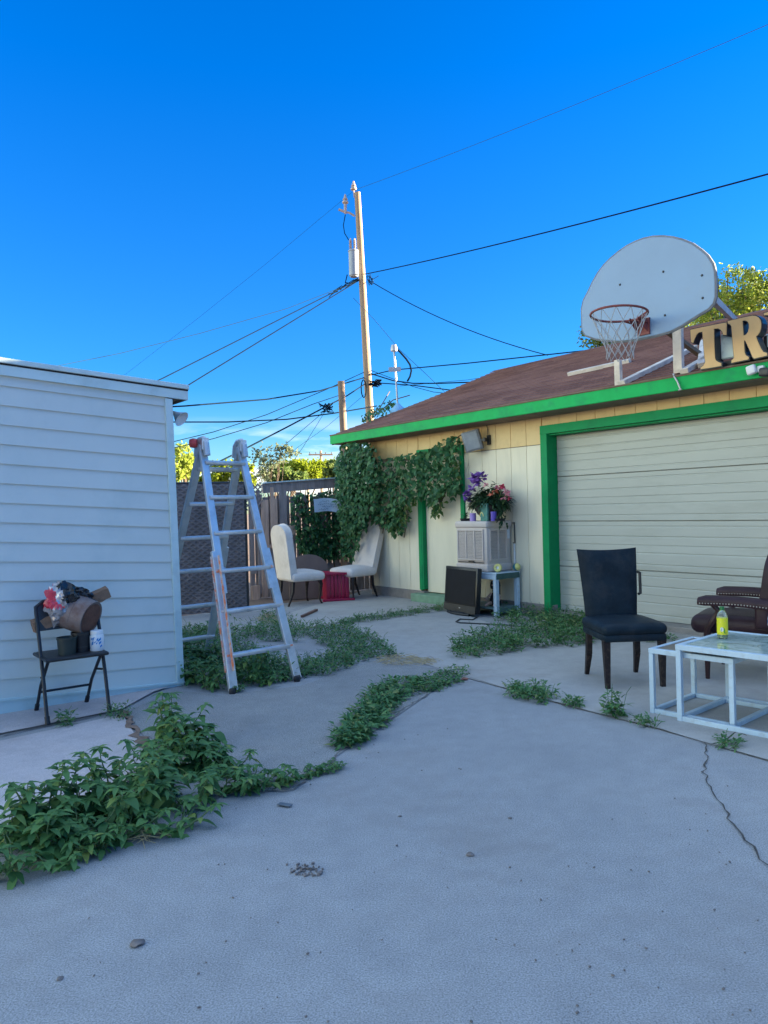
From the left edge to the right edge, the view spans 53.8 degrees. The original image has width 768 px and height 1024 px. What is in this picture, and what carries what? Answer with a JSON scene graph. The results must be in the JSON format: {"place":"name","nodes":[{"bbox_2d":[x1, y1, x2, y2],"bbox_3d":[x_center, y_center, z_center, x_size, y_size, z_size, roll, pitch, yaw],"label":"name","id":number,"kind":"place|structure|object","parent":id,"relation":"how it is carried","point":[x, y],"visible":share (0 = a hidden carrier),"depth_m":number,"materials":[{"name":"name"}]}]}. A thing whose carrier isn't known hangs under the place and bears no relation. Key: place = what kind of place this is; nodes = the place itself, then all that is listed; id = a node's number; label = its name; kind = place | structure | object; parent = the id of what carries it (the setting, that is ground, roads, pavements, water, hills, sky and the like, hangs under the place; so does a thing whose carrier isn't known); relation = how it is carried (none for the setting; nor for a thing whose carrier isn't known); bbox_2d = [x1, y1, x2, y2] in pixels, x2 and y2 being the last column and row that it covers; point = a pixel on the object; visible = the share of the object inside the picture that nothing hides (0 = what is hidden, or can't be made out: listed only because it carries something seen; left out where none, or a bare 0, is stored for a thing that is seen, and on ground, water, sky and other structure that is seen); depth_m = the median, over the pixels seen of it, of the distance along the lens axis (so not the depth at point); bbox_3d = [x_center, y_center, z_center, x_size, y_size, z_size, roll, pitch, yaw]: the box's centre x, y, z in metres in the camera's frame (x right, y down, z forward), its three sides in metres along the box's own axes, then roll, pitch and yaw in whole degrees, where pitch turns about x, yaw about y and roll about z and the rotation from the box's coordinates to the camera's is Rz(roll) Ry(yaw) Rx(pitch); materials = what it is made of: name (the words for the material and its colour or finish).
{"place":"outdoors","nodes":[
{"label":"outdoors","id":0,"kind":"place"},
{"bbox_2d":[0,686,168,732],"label":"walkway","id":1,"kind":"structure","parent":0,"point":[16,720],"depth_m":5.42,"materials":[{"name":"concrete"}]},
{"bbox_2d":[33,598,111,724],"bbox_3d":[-2.243,1.019,5.392,0.442,0.832,0.496,-2,0,-37],"label":"folding chair","id":2,"kind":"object","parent":1,"relation":"on","point":[48,657],"visible":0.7,"depth_m":5.29,"materials":[{"name":"black metal"}]},
{"bbox_2d":[56,635,76,654],"bbox_3d":[-2.201,0.926,5.258,0.136,0.118,0.136,-1,0,0],"label":"plant pot","id":3,"kind":"object","parent":2,"relation":"on","point":[66,645],"visible":1,"depth_m":5.21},
{"bbox_2d":[58,595,101,632],"bbox_3d":[-2.185,0.720,5.414,0.294,0.313,0.298,-1,0,0],"label":"bucket","id":4,"kind":"object","parent":2,"relation":"on","point":[82,614],"visible":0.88,"depth_m":5.32,"materials":[{"name":"wood"}]},
{"bbox_2d":[43,580,79,627],"bbox_3d":[-2.281,0.652,5.349,0.286,0.338,0.186,-1,0,0],"label":"plastic bag","id":5,"kind":"object","parent":4,"relation":"on","point":[61,596],"visible":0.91,"depth_m":5.29,"materials":[{"name":"multicoloured plastic"}]},
{"bbox_2d":[70,630,90,651],"bbox_3d":[-2.144,0.915,5.364,0.140,0.136,0.140,-1,0,0],"label":"plant pot","id":6,"kind":"object","parent":2,"relation":"on","point":[83,643],"visible":0.76,"depth_m":5.31,"materials":[{"name":"black plastic"}]},
{"bbox_2d":[90,629,103,650],"bbox_3d":[-2.036,0.909,5.370,0.096,0.142,0.097,-1,0,0],"label":"jar","id":7,"kind":"object","parent":2,"relation":"on","point":[96,639],"visible":1,"depth_m":5.33,"materials":[{"name":"white ceramic"}]},
{"bbox_2d":[128,661,455,791],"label":"old paving","id":8,"kind":"structure","parent":0,"point":[289,733],"depth_m":5.25,"materials":[{"name":"concrete"}]},
{"bbox_2d":[140,691,213,746],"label":"weed plant","id":9,"kind":"object","parent":8,"relation":"on","point":[165,706],"visible":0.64,"depth_m":4.51,"materials":[{"name":"green plant"}]},
{"bbox_2d":[173,717,226,757],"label":"weed plant","id":10,"kind":"object","parent":8,"relation":"on","point":[218,736],"visible":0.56,"depth_m":4.46,"materials":[{"name":"green plant"}]},
{"bbox_2d":[202,747,260,777],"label":"weed plant","id":11,"kind":"object","parent":8,"relation":"on","point":[249,755],"visible":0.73,"depth_m":4.03,"materials":[{"name":"green plant"}]},
{"bbox_2d":[227,763,286,796],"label":"weed plant","id":12,"kind":"object","parent":8,"relation":"on","point":[244,779],"visible":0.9,"depth_m":3.77,"materials":[{"name":"green plant"}]},
{"bbox_2d":[234,764,299,790],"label":"weed plant","id":13,"kind":"object","parent":8,"relation":"on","point":[267,772],"visible":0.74,"depth_m":3.85,"materials":[{"name":"green plant"}]},
{"bbox_2d":[325,673,434,751],"bbox_3d":[-0.066,1.339,5.280,0.519,0.155,1.857,-1,0,19],"label":"weed patch","id":14,"kind":"object","parent":8,"relation":"on","point":[359,723],"visible":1,"depth_m":5.08,"materials":[{"name":"green plant"}]},
{"bbox_2d":[415,664,470,692],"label":"weed patch","id":15,"kind":"object","parent":8,"relation":"on","point":[436,676],"visible":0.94,"depth_m":6.05,"materials":[{"name":"green plant"}]},
{"bbox_2d":[182,513,444,615],"bbox_3d":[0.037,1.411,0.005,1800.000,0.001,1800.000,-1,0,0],"label":"ground","id":16,"kind":"structure","parent":0,"point":[266,600],"depth_m":12.44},
{"bbox_2d":[175,440,201,481],"bbox_3d":[-7.840,-0.642,30.137,1.146,4.484,1.978,-1,0,19],"label":"poplar tree","id":17,"kind":"object","parent":16,"relation":"on","point":[183,466],"visible":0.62,"depth_m":29.88,"materials":[{"name":"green plant"}]},
{"bbox_2d":[198,459,257,486],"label":"yellow bush","id":18,"kind":"object","parent":16,"relation":"on","point":[220,476],"visible":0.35,"depth_m":33.83,"materials":[{"name":"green plant"}]},
{"bbox_2d":[248,441,301,497],"bbox_3d":[-3.386,-0.388,23.884,1.674,3.785,0.973,-1,0,0],"label":"sapling tree","id":19,"kind":"object","parent":16,"relation":"on","point":[269,464],"visible":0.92,"depth_m":23.88,"materials":[{"name":"green plant"}]},
{"bbox_2d":[256,463,309,503],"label":"bush","id":20,"kind":"object","parent":16,"relation":"on","point":[289,474],"visible":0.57,"depth_m":29.76,"materials":[{"name":"green plant"}]},
{"bbox_2d":[267,457,328,502],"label":"round bush","id":21,"kind":"object","parent":16,"relation":"on","point":[313,469],"visible":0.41,"depth_m":43.30,"materials":[{"name":"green plant"}]},
{"bbox_2d":[289,554,327,599],"bbox_3d":[-1.212,1.037,12.205,0.660,0.706,0.122,-2,0,-20],"label":"arched board","id":22,"kind":"object","parent":16,"relation":"on","point":[310,561],"visible":0.65,"depth_m":12.19,"materials":[{"name":"wood"}]},
{"bbox_2d":[246,477,371,599],"bbox_3d":[-1.079,0.410,12.848,3.526,2.052,0.170,-2,0,-26],"label":"wooden fence","id":23,"kind":"object","parent":16,"relation":"on","point":[273,511],"visible":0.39,"depth_m":12.52,"materials":[{"name":"wood"}]},
{"bbox_2d":[289,490,343,566],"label":"climbing vine","id":24,"kind":"object","parent":23,"relation":"attached to","point":[310,547],"visible":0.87,"depth_m":12.71,"materials":[{"name":"green plant"}]},
{"bbox_2d":[314,498,340,511],"bbox_3d":[-0.934,-0.104,12.687,0.524,0.267,0.085,-2,0,-26],"label":"paper sign","id":25,"kind":"object","parent":23,"relation":"attached to","point":[323,504],"visible":0.92,"depth_m":12.69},
{"bbox_2d":[322,456,337,494],"bbox_3d":[-1.932,-0.472,32.030,1.316,3.824,1.015,-1,0,0],"label":"tree","id":26,"kind":"object","parent":16,"relation":"on","point":[328,470],"visible":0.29,"depth_m":31.84,"materials":[{"name":"green plant"}]},
{"bbox_2d":[318,381,348,561],"bbox_3d":[-1.264,-1.041,19.996,0.839,4.812,0.220,-1,0,0],"label":"utility pole","id":27,"kind":"object","parent":16,"relation":"on","point":[342,406],"visible":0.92,"depth_m":19.91,"materials":[{"name":"brown wood"}]},
{"bbox_2d":[173,405,376,422],"bbox_3d":[-3.475,-2.692,20.609,7.072,0.626,0.829,-2,0,-16],"label":"utility wire","id":28,"kind":"object","parent":27,"relation":"attached to","point":[269,419],"visible":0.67,"depth_m":20.54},
{"bbox_2d":[329,181,381,448],"bbox_3d":[-0.963,-5.008,25.800,1.749,12.690,0.695,-1,0,0],"label":"utility pole","id":29,"kind":"object","parent":16,"relation":"on","point":[356,264],"visible":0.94,"depth_m":25.86,"materials":[{"name":"brown wood"}]},
{"bbox_2d":[159,279,358,379],"bbox_3d":[-3.955,-5.232,22.120,0.484,5.374,10.068,-1,0,37],"label":"utility wire","id":30,"kind":"object","parent":29,"relation":"attached to","point":[256,330],"visible":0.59,"depth_m":22.55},
{"bbox_2d":[173,377,363,406],"bbox_3d":[-3.346,-3.464,21.609,0.524,2.177,10.326,-1,0,29],"label":"utility wire","id":31,"kind":"object","parent":29,"relation":"attached to","point":[262,399],"visible":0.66,"depth_m":21.63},
{"bbox_2d":[188,280,359,384],"bbox_3d":[-3.551,-5.033,22.176,0.217,5.748,9.496,-1,0,38],"label":"utility wire","id":32,"kind":"object","parent":29,"relation":"attached to","point":[269,335],"visible":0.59,"depth_m":22.30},
{"bbox_2d":[371,350,581,374],"bbox_3d":[2.465,-4.409,22.251,0.832,0.718,9.479,-2,0,-43],"label":"utility wire","id":33,"kind":"object","parent":29,"relation":"attached to","point":[484,361],"visible":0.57,"depth_m":21.58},
{"bbox_2d":[366,173,767,273],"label":"utility wire","id":34,"kind":"object","parent":29,"relation":"attached to","point":[589,221],"visible":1,"depth_m":16.80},
{"bbox_2d":[329,309,767,635],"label":"garage","id":35,"kind":"structure","parent":16,"relation":"on","point":[662,474],"depth_m":9.04,"materials":[{"name":"beige paint"}]},
{"bbox_2d":[361,391,409,422],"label":"climbing vine","id":36,"kind":"object","parent":35,"relation":"attached to","point":[380,409],"visible":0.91,"depth_m":13.57,"materials":[{"name":"green plant"}]},
{"bbox_2d":[332,435,463,563],"bbox_3d":[0.018,-0.112,11.696,0.702,2.281,3.597,-2,0,-36],"label":"climbing vine","id":37,"kind":"object","parent":35,"relation":"attached to","point":[361,492],"visible":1,"depth_m":11.72,"materials":[{"name":"green plant"}]},
{"bbox_2d":[386,461,460,535],"bbox_3d":[0.556,-0.175,11.214,0.269,1.122,1.872,-2,0,-37],"label":"climbing vine","id":38,"kind":"object","parent":37,"relation":"attached to","point":[408,508],"visible":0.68,"depth_m":11.36,"materials":[{"name":"green plant"}]},
{"bbox_2d":[389,344,411,412],"bbox_3d":[0.277,-2.407,13.698,0.389,1.240,0.299,-2,0,-31],"label":"service mast","id":39,"kind":"object","parent":35,"relation":"attached to","point":[397,406],"visible":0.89,"depth_m":13.66,"materials":[{"name":"metal"}]},
{"bbox_2d":[425,453,460,592],"bbox_3d":[0.884,0.168,11.124,0.110,2.070,0.850,-2,0,-37],"label":"side door","id":40,"kind":"structure","parent":35,"relation":"in","point":[441,532],"depth_m":11.20,"materials":[{"name":"beige paint"}]},
{"bbox_2d":[461,425,490,452],"bbox_3d":[1.250,-1.022,10.299,0.396,0.425,0.148,-1,0,23],"label":"floodlight","id":41,"kind":"object","parent":35,"relation":"attached to","point":[473,440],"visible":0.98,"depth_m":10.26,"materials":[{"name":"metal"}]},
{"bbox_2d":[567,235,736,384],"bbox_3d":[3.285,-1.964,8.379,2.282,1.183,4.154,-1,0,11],"label":"basketball hoop","id":42,"kind":"object","parent":35,"relation":"attached to","point":[649,287],"visible":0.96,"depth_m":6.93,"materials":[{"name":"paint"}]},
{"bbox_2d":[557,411,767,623],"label":"garage door","id":43,"kind":"structure","parent":35,"relation":"in","point":[691,496],"depth_m":8.31,"materials":[{"name":"metal"}]},
{"bbox_2d":[690,312,767,369],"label":"letter sign","id":44,"kind":"object","parent":35,"relation":"on","point":[742,341],"visible":1,"depth_m":7.05,"materials":[{"name":"metal"}]},
{"bbox_2d":[689,261,767,325],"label":"shade tree","id":45,"kind":"object","parent":16,"relation":"on","point":[752,295],"visible":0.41,"depth_m":20.72,"materials":[{"name":"green plant"}]},
{"bbox_2d":[287,589,441,629],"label":"patio","id":46,"kind":"structure","parent":0,"point":[366,601],"depth_m":10.81,"materials":[{"name":"concrete"}]},
{"bbox_2d":[321,571,354,601],"bbox_3d":[-0.758,1.159,11.918,0.500,0.438,0.495,-2,0,-14],"label":"side table","id":47,"kind":"object","parent":46,"relation":"on","point":[336,586],"visible":0.8,"depth_m":11.75,"materials":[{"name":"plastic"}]},
{"bbox_2d":[330,522,383,598],"bbox_3d":[-0.415,0.769,12.149,0.550,1.214,0.806,-1,0,44],"label":"dining chair","id":48,"kind":"object","parent":46,"relation":"on","point":[366,558],"visible":0.75,"depth_m":12.14,"materials":[{"name":"white fabric"}]},
{"bbox_2d":[0,599,767,1023],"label":"yard","id":49,"kind":"structure","parent":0,"point":[560,785],"depth_m":2.78,"materials":[{"name":"concrete"}]},
{"bbox_2d":[0,824,37,889],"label":"weed plant","id":50,"kind":"object","parent":49,"relation":"on","point":[13,875],"visible":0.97,"depth_m":2.92,"materials":[{"name":"green plant"}]},
{"bbox_2d":[0,779,63,849],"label":"weed plant","id":51,"kind":"object","parent":49,"relation":"on","point":[21,818],"visible":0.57,"depth_m":3.25,"materials":[{"name":"green plant"}]},
{"bbox_2d":[5,802,58,845],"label":"weed plant","id":52,"kind":"object","parent":49,"relation":"on","point":[22,826],"visible":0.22,"depth_m":3.24,"materials":[{"name":"green plant"}]},
{"bbox_2d":[0,758,93,819],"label":"weed plant","id":53,"kind":"object","parent":49,"relation":"on","point":[30,808],"visible":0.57,"depth_m":3.41,"materials":[{"name":"green plant"}]},
{"bbox_2d":[14,809,84,867],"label":"weed plant","id":54,"kind":"object","parent":49,"relation":"on","point":[46,821],"visible":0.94,"depth_m":3.10,"materials":[{"name":"green plant"}]},
{"bbox_2d":[21,830,117,873],"bbox_3d":[-1.268,1.393,3.053,0.222,0.122,0.354,-1,0,35],"label":"weed plant","id":55,"kind":"object","parent":49,"relation":"on","point":[71,862],"visible":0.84,"depth_m":3.00,"materials":[{"name":"green plant"}]},
{"bbox_2d":[0,716,146,824],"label":"walkway slab","id":56,"kind":"structure","parent":49,"relation":"on","point":[27,758],"depth_m":4.53,"materials":[{"name":"concrete"}]},
{"bbox_2d":[39,795,135,845],"bbox_3d":[-1.275,1.355,3.250,0.343,0.227,0.302,-1,0,5],"label":"weed plant","id":57,"kind":"object","parent":49,"relation":"on","point":[103,827],"visible":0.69,"depth_m":3.27,"materials":[{"name":"green plant"}]},
{"bbox_2d":[60,774,119,834],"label":"weed plant","id":58,"kind":"object","parent":49,"relation":"on","point":[84,809],"visible":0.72,"depth_m":3.43,"materials":[{"name":"green plant"}]},
{"bbox_2d":[0,357,188,713],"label":"shed","id":59,"kind":"structure","parent":49,"relation":"on","point":[88,498],"depth_m":5.79,"materials":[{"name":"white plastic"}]},
{"bbox_2d":[60,814,133,863],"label":"weed plant","id":60,"kind":"object","parent":49,"relation":"on","point":[90,847],"visible":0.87,"depth_m":3.11,"materials":[{"name":"green plant"}]},
{"bbox_2d":[71,744,159,802],"bbox_3d":[-1.309,1.294,3.667,0.450,0.304,0.393,-2,0,-12],"label":"weed plant","id":61,"kind":"object","parent":49,"relation":"on","point":[95,773],"visible":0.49,"depth_m":3.69,"materials":[{"name":"green plant"}]},
{"bbox_2d":[73,800,178,848],"bbox_3d":[-1.116,1.379,3.271,0.425,0.162,0.266,-2,0,-37],"label":"weed plant","id":62,"kind":"object","parent":49,"relation":"on","point":[125,843],"visible":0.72,"depth_m":3.26,"materials":[{"name":"green plant"}]},
{"bbox_2d":[89,755,174,833],"bbox_3d":[-1.141,1.286,3.443,0.373,0.313,0.427,-1,0,28],"label":"weed plant","id":63,"kind":"object","parent":49,"relation":"on","point":[143,787],"visible":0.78,"depth_m":3.41,"materials":[{"name":"green plant"}]},
{"bbox_2d":[117,710,149,747],"bbox_3d":[-1.634,1.414,4.941,0.120,0.001,1.080,-2,0,-28],"label":"pavement joint","id":64,"kind":"object","parent":49,"relation":"on","point":[129,721],"visible":0.75,"depth_m":4.91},
{"bbox_2d":[112,744,185,783],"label":"weed plant","id":65,"kind":"object","parent":49,"relation":"on","point":[173,758],"visible":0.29,"depth_m":3.90,"materials":[{"name":"green plant"}]},
{"bbox_2d":[118,714,196,774],"bbox_3d":[-1.209,1.277,4.070,0.412,0.335,0.472,-1,0,18],"label":"weed plant","id":66,"kind":"object","parent":49,"relation":"on","point":[164,749],"visible":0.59,"depth_m":4.05,"materials":[{"name":"green plant"}]},
{"bbox_2d":[132,762,190,808],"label":"weed plant","id":67,"kind":"object","parent":49,"relation":"on","point":[162,770],"visible":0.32,"depth_m":3.67,"materials":[{"name":"green plant"}]},
{"bbox_2d":[135,796,228,839],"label":"weed plant","id":68,"kind":"object","parent":49,"relation":"on","point":[165,829],"visible":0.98,"depth_m":3.32,"materials":[{"name":"green plant"}]},
{"bbox_2d":[153,768,225,815],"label":"weed plant","id":69,"kind":"object","parent":49,"relation":"on","point":[209,776],"visible":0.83,"depth_m":3.54,"materials":[{"name":"green plant"}]},
{"bbox_2d":[179,649,218,685],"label":"weed plant","id":70,"kind":"object","parent":49,"relation":"on","point":[187,675],"visible":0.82,"depth_m":6.26,"materials":[{"name":"green plant"}]},
{"bbox_2d":[172,735,230,780],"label":"weed plant","id":71,"kind":"object","parent":49,"relation":"on","point":[204,753],"visible":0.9,"depth_m":4.06,"materials":[{"name":"green plant"}]},
{"bbox_2d":[177,740,237,771],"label":"weed plant","id":72,"kind":"object","parent":49,"relation":"on","point":[229,747],"visible":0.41,"depth_m":4.06,"materials":[{"name":"green plant"}]},
{"bbox_2d":[196,665,226,692],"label":"weed plant","id":73,"kind":"object","parent":49,"relation":"on","point":[210,686],"visible":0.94,"depth_m":6.03,"materials":[{"name":"green plant"}]},
{"bbox_2d":[176,481,248,614],"bbox_3d":[-2.844,0.512,10.428,1.942,1.850,0.046,-2,0,-21],"label":"screened fence","id":74,"kind":"object","parent":49,"relation":"on","point":[196,588],"visible":0.29,"depth_m":10.56,"materials":[{"name":"metal"}]},
{"bbox_2d":[181,764,263,801],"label":"weed plant","id":75,"kind":"object","parent":49,"relation":"on","point":[190,774],"visible":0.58,"depth_m":3.76,"materials":[{"name":"green plant"}]},
{"bbox_2d":[182,614,270,643],"bbox_3d":[-1.833,1.321,8.635,1.075,0.246,1.547,-2,0,-15],"label":"weed patch","id":76,"kind":"object","parent":49,"relation":"on","point":[251,626],"visible":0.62,"depth_m":8.55,"materials":[{"name":"green plant"}]},
{"bbox_2d":[178,436,301,693],"bbox_3d":[-1.460,0.387,6.572,0.690,2.062,1.533,-2,0,-45],"label":"ladder","id":77,"kind":"object","parent":49,"relation":"on","point":[220,611],"visible":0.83,"depth_m":6.40,"materials":[{"name":"metal"}]},
{"bbox_2d":[182,622,298,688],"bbox_3d":[-1.579,1.340,7.583,1.019,0.209,3.261,-2,0,-19],"label":"weed patch","id":78,"kind":"object","parent":49,"relation":"on","point":[283,667],"visible":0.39,"depth_m":6.72,"materials":[{"name":"green plant"}]},
{"bbox_2d":[234,647,275,682],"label":"weed plant","id":79,"kind":"object","parent":49,"relation":"on","point":[252,666],"visible":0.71,"depth_m":6.23,"materials":[{"name":"green plant"}]},
{"bbox_2d":[246,669,286,686],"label":"weed plant","id":80,"kind":"object","parent":49,"relation":"on","point":[269,681],"visible":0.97,"depth_m":6.15,"materials":[{"name":"green plant"}]},
{"bbox_2d":[256,608,312,641],"bbox_3d":[-1.240,1.328,9.312,0.712,0.188,2.568,-2,0,-9],"label":"weed patch","id":81,"kind":"object","parent":49,"relation":"on","point":[296,629],"visible":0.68,"depth_m":8.77,"materials":[{"name":"green plant"}]},
{"bbox_2d":[271,524,324,606],"bbox_3d":[-1.310,0.784,11.489,0.669,1.235,0.550,-2,0,-34],"label":"dining chair","id":82,"kind":"object","parent":49,"relation":"on","point":[283,551],"visible":0.99,"depth_m":11.28,"materials":[{"name":"white fabric"}]},
{"bbox_2d":[296,617,404,677],"bbox_3d":[-0.350,1.323,7.797,1.094,0.159,2.977,-1,0,0],"label":"weed patch","id":83,"kind":"object","parent":49,"relation":"on","point":[347,655],"visible":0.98,"depth_m":7.38,"materials":[{"name":"green plant"}]},
{"bbox_2d":[373,653,442,665],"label":"dry grass","id":84,"kind":"structure","parent":49,"relation":"on","point":[423,660],"depth_m":6.90,"materials":[{"name":"plant"}]},
{"bbox_2d":[349,610,487,669],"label":"slab","id":85,"kind":"structure","parent":49,"relation":"on","point":[424,634],"depth_m":8.53,"materials":[{"name":"concrete"}]},
{"bbox_2d":[335,602,445,623],"bbox_3d":[0.205,1.317,9.978,2.121,0.109,0.531,-2,0,-39],"label":"weed patch","id":86,"kind":"object","parent":85,"relation":"on","point":[389,613],"visible":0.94,"depth_m":9.84,"materials":[{"name":"green plant"}]},
{"bbox_2d":[444,566,481,615],"bbox_3d":[1.009,1.030,9.916,0.244,0.615,0.749,-2,0,-28],"label":"television","id":87,"kind":"object","parent":85,"relation":"on","point":[462,591],"visible":1,"depth_m":9.84,"materials":[{"name":"plastic"}]},
{"bbox_2d":[87,688,758,1022],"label":"gravel bits","id":88,"kind":"object","parent":49,"relation":"on","point":[471,1021],"visible":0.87,"depth_m":2.42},
{"bbox_2d":[480,570,519,616],"bbox_3d":[1.321,1.053,10.050,0.440,0.555,0.911,-2,0,-37],"label":"work table","id":89,"kind":"object","parent":49,"relation":"on","point":[495,576],"visible":0.45,"depth_m":9.70,"materials":[{"name":"wood"}]},
{"bbox_2d":[455,520,515,571],"bbox_3d":[1.340,0.442,10.055,0.482,0.655,0.663,-2,0,-37],"label":"evaporative cooler","id":90,"kind":"object","parent":89,"relation":"on","point":[484,546],"visible":0.94,"depth_m":9.87,"materials":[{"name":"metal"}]},
{"bbox_2d":[463,471,515,529],"bbox_3d":[1.421,-0.155,9.892,0.617,0.779,0.893,-2,0,-37],"label":"flower basket","id":91,"kind":"object","parent":90,"relation":"on","point":[495,498],"visible":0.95,"depth_m":9.81,"materials":[{"name":"wicker"}]},
{"bbox_2d":[502,677,560,705],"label":"weed patch","id":92,"kind":"object","parent":49,"relation":"on","point":[517,688],"visible":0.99,"depth_m":5.54,"materials":[{"name":"green plant"}]},
{"bbox_2d":[490,600,584,625],"bbox_3d":[1.796,1.229,9.546,1.079,0.229,2.458,-2,0,-12],"label":"weed patch","id":93,"kind":"object","parent":49,"relation":"on","point":[513,611],"visible":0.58,"depth_m":9.18,"materials":[{"name":"green plant"}]},
{"bbox_2d":[0,0,767,513],"label":"sky","id":94,"kind":"structure","parent":0,"point":[156,155],"materials":[{"name":"blue"}]},
{"bbox_2d":[455,619,767,759],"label":"back path","id":95,"kind":"structure","parent":0,"point":[562,665],"depth_m":6.01,"materials":[{"name":"concrete"}]},
{"bbox_2d":[446,605,596,658],"bbox_3d":[1.681,1.239,8.000,2.945,0.235,1.320,-2,0,-39],"label":"weed patch","id":96,"kind":"object","parent":95,"relation":"on","point":[558,628],"visible":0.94,"depth_m":7.63,"materials":[{"name":"green plant"}]},
{"bbox_2d":[599,686,632,719],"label":"weed patch","id":97,"kind":"object","parent":95,"relation":"on","point":[610,705],"visible":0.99,"depth_m":4.98,"materials":[{"name":"green plant"}]},
{"bbox_2d":[577,547,666,688],"bbox_3d":[1.886,0.817,5.973,0.532,1.034,0.602,-2,0,-3],"label":"dining chair","id":98,"kind":"object","parent":95,"relation":"on","point":[609,583],"visible":1,"depth_m":6.16,"materials":[{"name":"black leather"}]},
{"bbox_2d":[648,636,767,725],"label":"coffee table","id":99,"kind":"object","parent":95,"relation":"on","point":[667,649],"visible":0.77,"depth_m":4.97,"materials":[{"name":"white metal"}]},
{"bbox_2d":[675,631,767,737],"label":"coffee table","id":100,"kind":"object","parent":95,"relation":"on","point":[746,645],"visible":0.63,"depth_m":4.81,"materials":[{"name":"white metal"}]},
{"bbox_2d":[717,606,727,638],"bbox_3d":[2.235,0.730,5.003,0.068,0.210,0.069,-1,0,0],"label":"juice bottle","id":101,"kind":"object","parent":100,"relation":"on","point":[722,624],"visible":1,"depth_m":4.98,"materials":[{"name":"yellow"}]},
{"bbox_2d":[712,728,745,752],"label":"weed patch","id":102,"kind":"object","parent":95,"relation":"on","point":[725,743],"visible":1,"depth_m":4.30,"materials":[{"name":"green plant"}]},
{"bbox_2d":[691,555,767,678],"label":"armchair","id":103,"kind":"object","parent":95,"relation":"on","point":[750,615],"visible":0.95,"depth_m":5.85,"materials":[{"name":"red leather"}]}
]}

